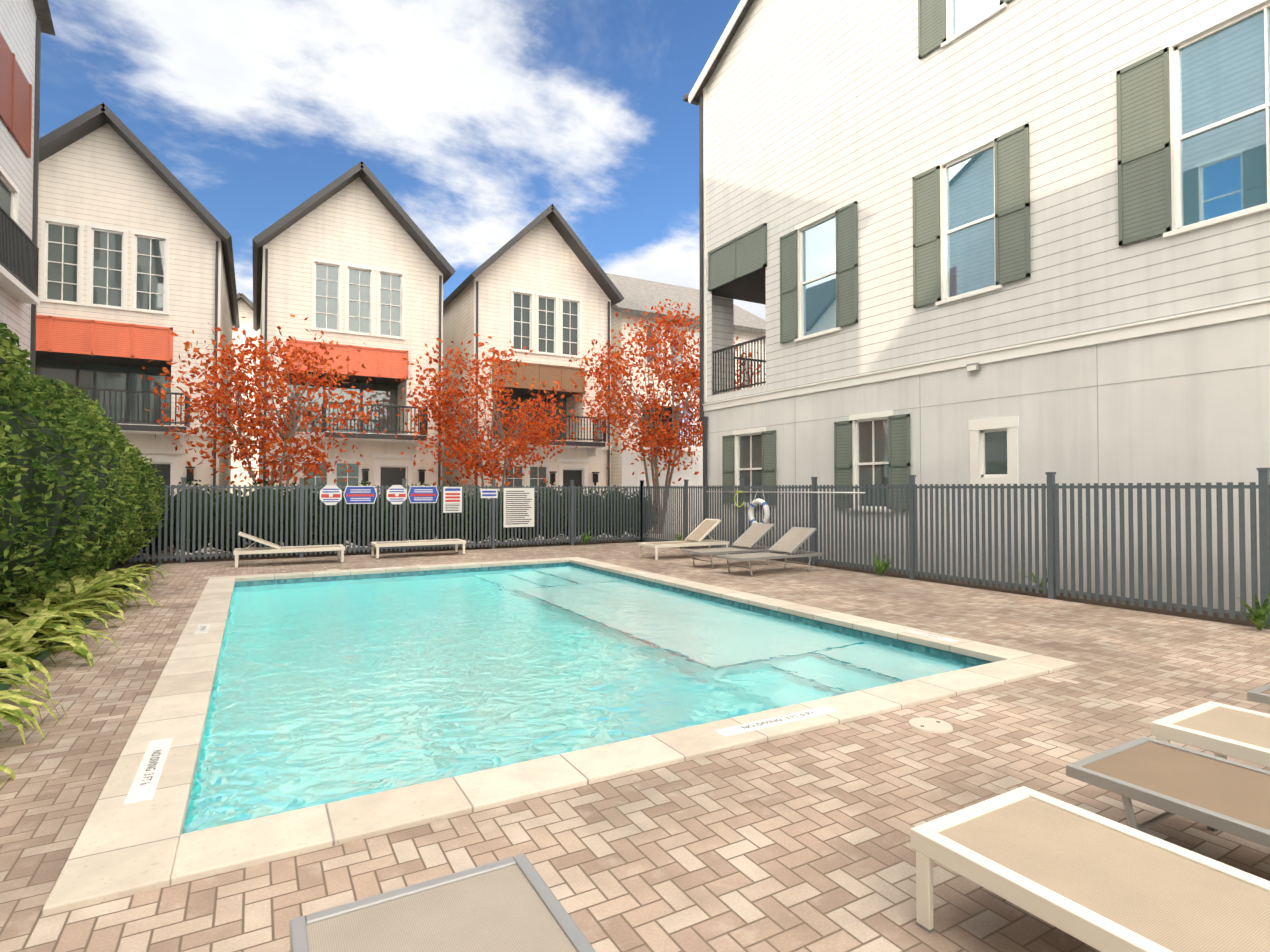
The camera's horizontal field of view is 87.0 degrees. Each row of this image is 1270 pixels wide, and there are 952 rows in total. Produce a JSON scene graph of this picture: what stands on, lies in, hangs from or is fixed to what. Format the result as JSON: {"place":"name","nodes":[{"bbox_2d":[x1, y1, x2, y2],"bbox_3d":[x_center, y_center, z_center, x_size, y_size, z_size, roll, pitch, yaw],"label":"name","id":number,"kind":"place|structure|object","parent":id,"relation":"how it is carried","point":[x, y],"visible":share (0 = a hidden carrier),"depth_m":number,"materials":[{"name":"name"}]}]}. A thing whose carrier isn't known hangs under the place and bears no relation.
{"place":"outdoors","nodes":[
{"label":"outdoors","id":0,"kind":"place"},
{"bbox_2d":[39,0,765,445],"label":"sky","id":1,"kind":"structure","parent":0,"point":[478,118],"materials":[{"name":"blue"}]},
{"bbox_2d":[174,525,697,554],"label":"walkway paving","id":2,"kind":"structure","parent":0,"point":[202,550],"depth_m":20.28,"materials":[{"name":"concrete"}]},
{"bbox_2d":[177,338,351,546],"bbox_3d":[-9.682,-0.894,17.527,3.753,5.568,3.850,0,-1,-4],"label":"crape myrtle wood","id":3,"kind":"object","parent":2,"relation":"on","point":[291,429],"visible":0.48,"depth_m":17.37,"materials":[{"name":"brown plant"}]},
{"bbox_2d":[141,314,386,490],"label":"crape myrtle leaves","id":4,"kind":"object","parent":3,"relation":"attached to","point":[252,430],"visible":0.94,"depth_m":17.08,"materials":[{"name":"orange plant"}]},
{"bbox_2d":[418,349,554,491],"bbox_3d":[-4.352,-1.104,21.026,4.574,6.107,4.009,0,-1,22],"label":"crape myrtle wood","id":5,"kind":"object","parent":2,"relation":"on","point":[491,438],"visible":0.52,"depth_m":20.66,"materials":[{"name":"brown plant"}]},
{"bbox_2d":[387,333,578,486],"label":"crape myrtle leaves","id":6,"kind":"object","parent":5,"relation":"attached to","point":[543,433],"visible":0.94,"depth_m":20.48,"materials":[{"name":"orange plant"}]},
{"bbox_2d":[595,308,738,533],"bbox_3d":[1.165,-1.925,22.910,5.331,7.823,4.800,0,-1,3],"label":"crape myrtle wood","id":7,"kind":"object","parent":2,"relation":"on","point":[655,466],"visible":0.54,"depth_m":22.86,"materials":[{"name":"brown plant"}]},
{"bbox_2d":[567,299,765,483],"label":"crape myrtle leaves","id":8,"kind":"object","parent":7,"relation":"attached to","point":[665,376],"visible":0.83,"depth_m":22.44,"materials":[{"name":"orange plant"}]},
{"bbox_2d":[234,562,991,665],"bbox_3d":[-1.713,2.304,8.654,6.200,1.115,9.700,1,-1,-30],"label":"tile","id":9,"kind":"object","parent":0,"point":[956,657],"depth_m":10.31,"materials":[{"name":"blue tile"}]},
{"bbox_2d":[42,557,1077,915],"bbox_3d":[-1.713,1.714,8.665,6.920,0.065,10.420,1,-1,-30],"label":"pool coping","id":10,"kind":"object","parent":9,"relation":"on","point":[120,849],"visible":0.83,"depth_m":3.65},
{"bbox_2d":[124,567,958,803],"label":"depth marker tiles","id":11,"kind":"object","parent":10,"relation":"on","point":[137,792],"visible":0.9,"depth_m":3.96,"materials":[{"name":"white tile"}]},
{"bbox_2d":[140,750,160,784],"bbox_3d":[-2.638,1.585,3.656,0.043,0.001,0.517,1,-1,-30],"label":"depth marker lettering","id":12,"kind":"object","parent":11,"relation":"attached to","point":[154,762],"visible":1,"depth_m":3.67},
{"bbox_2d":[742,711,812,728],"bbox_3d":[0.942,1.599,4.392,0.595,0.001,0.043,1,-1,-30],"label":"depth marker lettering","id":13,"kind":"object","parent":11,"relation":"attached to","point":[777,720],"visible":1,"depth_m":4.38},
{"bbox_2d":[183,566,972,833],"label":"pool water","id":14,"kind":"structure","parent":9,"relation":"in","point":[324,692],"depth_m":6.02,"materials":[{"name":"teal liquid"}]},
{"bbox_2d":[0,542,1269,951],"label":"pool deck pavers","id":15,"kind":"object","parent":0,"point":[798,842],"visible":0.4,"depth_m":3.30,"materials":[{"name":"beige brick"}]},
{"bbox_2d":[233,532,344,567],"bbox_3d":[-7.088,1.466,13.784,2.000,0.679,0.704,1,-1,-30],"label":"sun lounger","id":16,"kind":"object","parent":15,"relation":"on","point":[274,548],"visible":0.98,"depth_m":13.60,"materials":[{"name":"beige"}]},
{"bbox_2d":[371,539,465,558],"bbox_3d":[-4.980,1.671,15.436,2.000,0.330,0.704,1,-1,-30],"label":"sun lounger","id":17,"kind":"object","parent":15,"relation":"on","point":[456,542],"visible":1,"depth_m":15.25,"materials":[{"name":"beige"}]},
{"bbox_2d":[289,854,595,951],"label":"lounger","id":18,"kind":"object","parent":15,"relation":"on","point":[511,904],"visible":1,"depth_m":1.91,"materials":[{"name":"beige fabric"}]},
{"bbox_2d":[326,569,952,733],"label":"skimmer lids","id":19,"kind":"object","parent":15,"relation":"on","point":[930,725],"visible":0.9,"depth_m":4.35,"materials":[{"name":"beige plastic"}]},
{"bbox_2d":[639,519,728,559],"bbox_3d":[1.122,1.414,15.225,2.000,0.835,0.704,1,-1,-30],"label":"lounger","id":20,"kind":"object","parent":15,"relation":"on","point":[700,532],"visible":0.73,"depth_m":15.23,"materials":[{"name":"beige fabric"}]},
{"bbox_2d":[682,523,774,568],"bbox_3d":[1.972,1.389,13.523,2.000,0.824,0.700,1,-1,-30],"label":"lounger","id":21,"kind":"object","parent":15,"relation":"on","point":[752,536],"visible":0.96,"depth_m":13.58,"materials":[{"name":"beige fabric"}]},
{"bbox_2d":[716,526,823,575],"bbox_3d":[2.530,1.380,12.460,2.000,0.803,0.700,1,-1,-30],"label":"lounger","id":22,"kind":"object","parent":15,"relation":"on","point":[793,539],"visible":1,"depth_m":12.53,"materials":[{"name":"beige fabric"}]},
{"bbox_2d":[910,786,1269,951],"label":"lounger","id":23,"kind":"object","parent":15,"relation":"on","point":[1098,882],"visible":1,"depth_m":2.14,"materials":[{"name":"beige fabric"}]},
{"bbox_2d":[1066,736,1269,847],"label":"lounger","id":24,"kind":"object","parent":15,"relation":"on","point":[1213,793],"visible":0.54,"depth_m":2.80,"materials":[{"name":"beige fabric"}]},
{"bbox_2d":[1151,701,1269,767],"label":"lounger","id":25,"kind":"object","parent":15,"relation":"on","point":[1225,731],"visible":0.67,"depth_m":3.43,"materials":[{"name":"beige fabric"}]},
{"bbox_2d":[1247,684,1269,704],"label":"lounger","id":26,"kind":"object","parent":15,"relation":"on","point":[1261,694],"visible":1,"depth_m":4.01,"materials":[{"name":"grey metal"}]},
{"bbox_2d":[171,523,1250,626],"bbox_3d":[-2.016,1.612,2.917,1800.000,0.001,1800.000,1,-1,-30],"label":"ground","id":27,"kind":"structure","parent":0,"point":[781,561],"depth_m":14.07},
{"bbox_2d":[0,0,55,374],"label":"building","id":28,"kind":"structure","parent":27,"relation":"on","point":[24,24],"depth_m":15.31,"materials":[{"name":"white paint"}]},
{"bbox_2d":[35,103,239,499],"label":"townhouse","id":29,"kind":"structure","parent":27,"relation":"on","point":[135,264],"depth_m":19.13,"materials":[{"name":"paint"}]},
{"bbox_2d":[252,161,455,497],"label":"townhouse","id":30,"kind":"structure","parent":27,"relation":"on","point":[352,261],"depth_m":22.09,"materials":[{"name":"paint"}]},
{"bbox_2d":[231,292,675,496],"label":"townhouses","id":31,"kind":"structure","parent":27,"relation":"on","point":[245,306],"depth_m":39.00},
{"bbox_2d":[442,204,624,498],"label":"townhouse","id":32,"kind":"structure","parent":27,"relation":"on","point":[542,286],"depth_m":25.36,"materials":[{"name":"paint"}]},
{"bbox_2d":[0,536,1255,690],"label":"planting beds","id":33,"kind":"object","parent":27,"relation":"on","point":[41,656],"visible":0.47,"depth_m":11.13,"materials":[{"name":"brown soil"}]},
{"bbox_2d":[0,322,168,618],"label":"hedge","id":34,"kind":"object","parent":33,"relation":"on","point":[73,417],"depth_m":7.37,"materials":[{"name":"green plant"}]},
{"bbox_2d":[0,564,176,784],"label":"leafy plants","id":35,"kind":"object","parent":33,"relation":"on","point":[20,645],"visible":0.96,"depth_m":6.40,"materials":[{"name":"green plant"}]},
{"bbox_2d":[132,479,658,558],"bbox_3d":[-5.725,0.986,16.869,14.618,1.780,1.380,1,-1,-30],"label":"shrub","id":36,"kind":"object","parent":33,"relation":"in","point":[263,521],"depth_m":15.86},
{"bbox_2d":[582,531,1269,629],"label":"small plants","id":37,"kind":"object","parent":33,"relation":"on","point":[1258,617],"visible":0.65,"depth_m":7.29,"materials":[{"name":"green plant"}]},
{"bbox_2d":[606,273,765,523],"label":"townhouse","id":38,"kind":"structure","parent":27,"relation":"on","point":[639,295],"depth_m":29.34,"materials":[{"name":"white paint"}]},
{"bbox_2d":[115,468,1269,629],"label":"pool fence","id":39,"kind":"object","parent":27,"relation":"on","point":[668,506],"visible":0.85,"depth_m":11.46,"materials":[{"name":"grey metal"}]},
{"bbox_2d":[320,485,533,527],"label":"pool signs","id":40,"kind":"object","parent":39,"relation":"attached to","point":[518,507],"visible":0.98,"depth_m":16.56,"materials":[{"name":"white plastic"}]},
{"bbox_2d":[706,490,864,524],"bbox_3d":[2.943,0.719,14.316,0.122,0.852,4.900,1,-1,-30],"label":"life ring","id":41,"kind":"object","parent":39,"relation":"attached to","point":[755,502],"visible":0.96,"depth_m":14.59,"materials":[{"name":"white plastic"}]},
{"bbox_2d":[683,0,1269,612],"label":"building","id":42,"kind":"structure","parent":0,"point":[985,242],"depth_m":11.21,"materials":[{"name":"white paint"}]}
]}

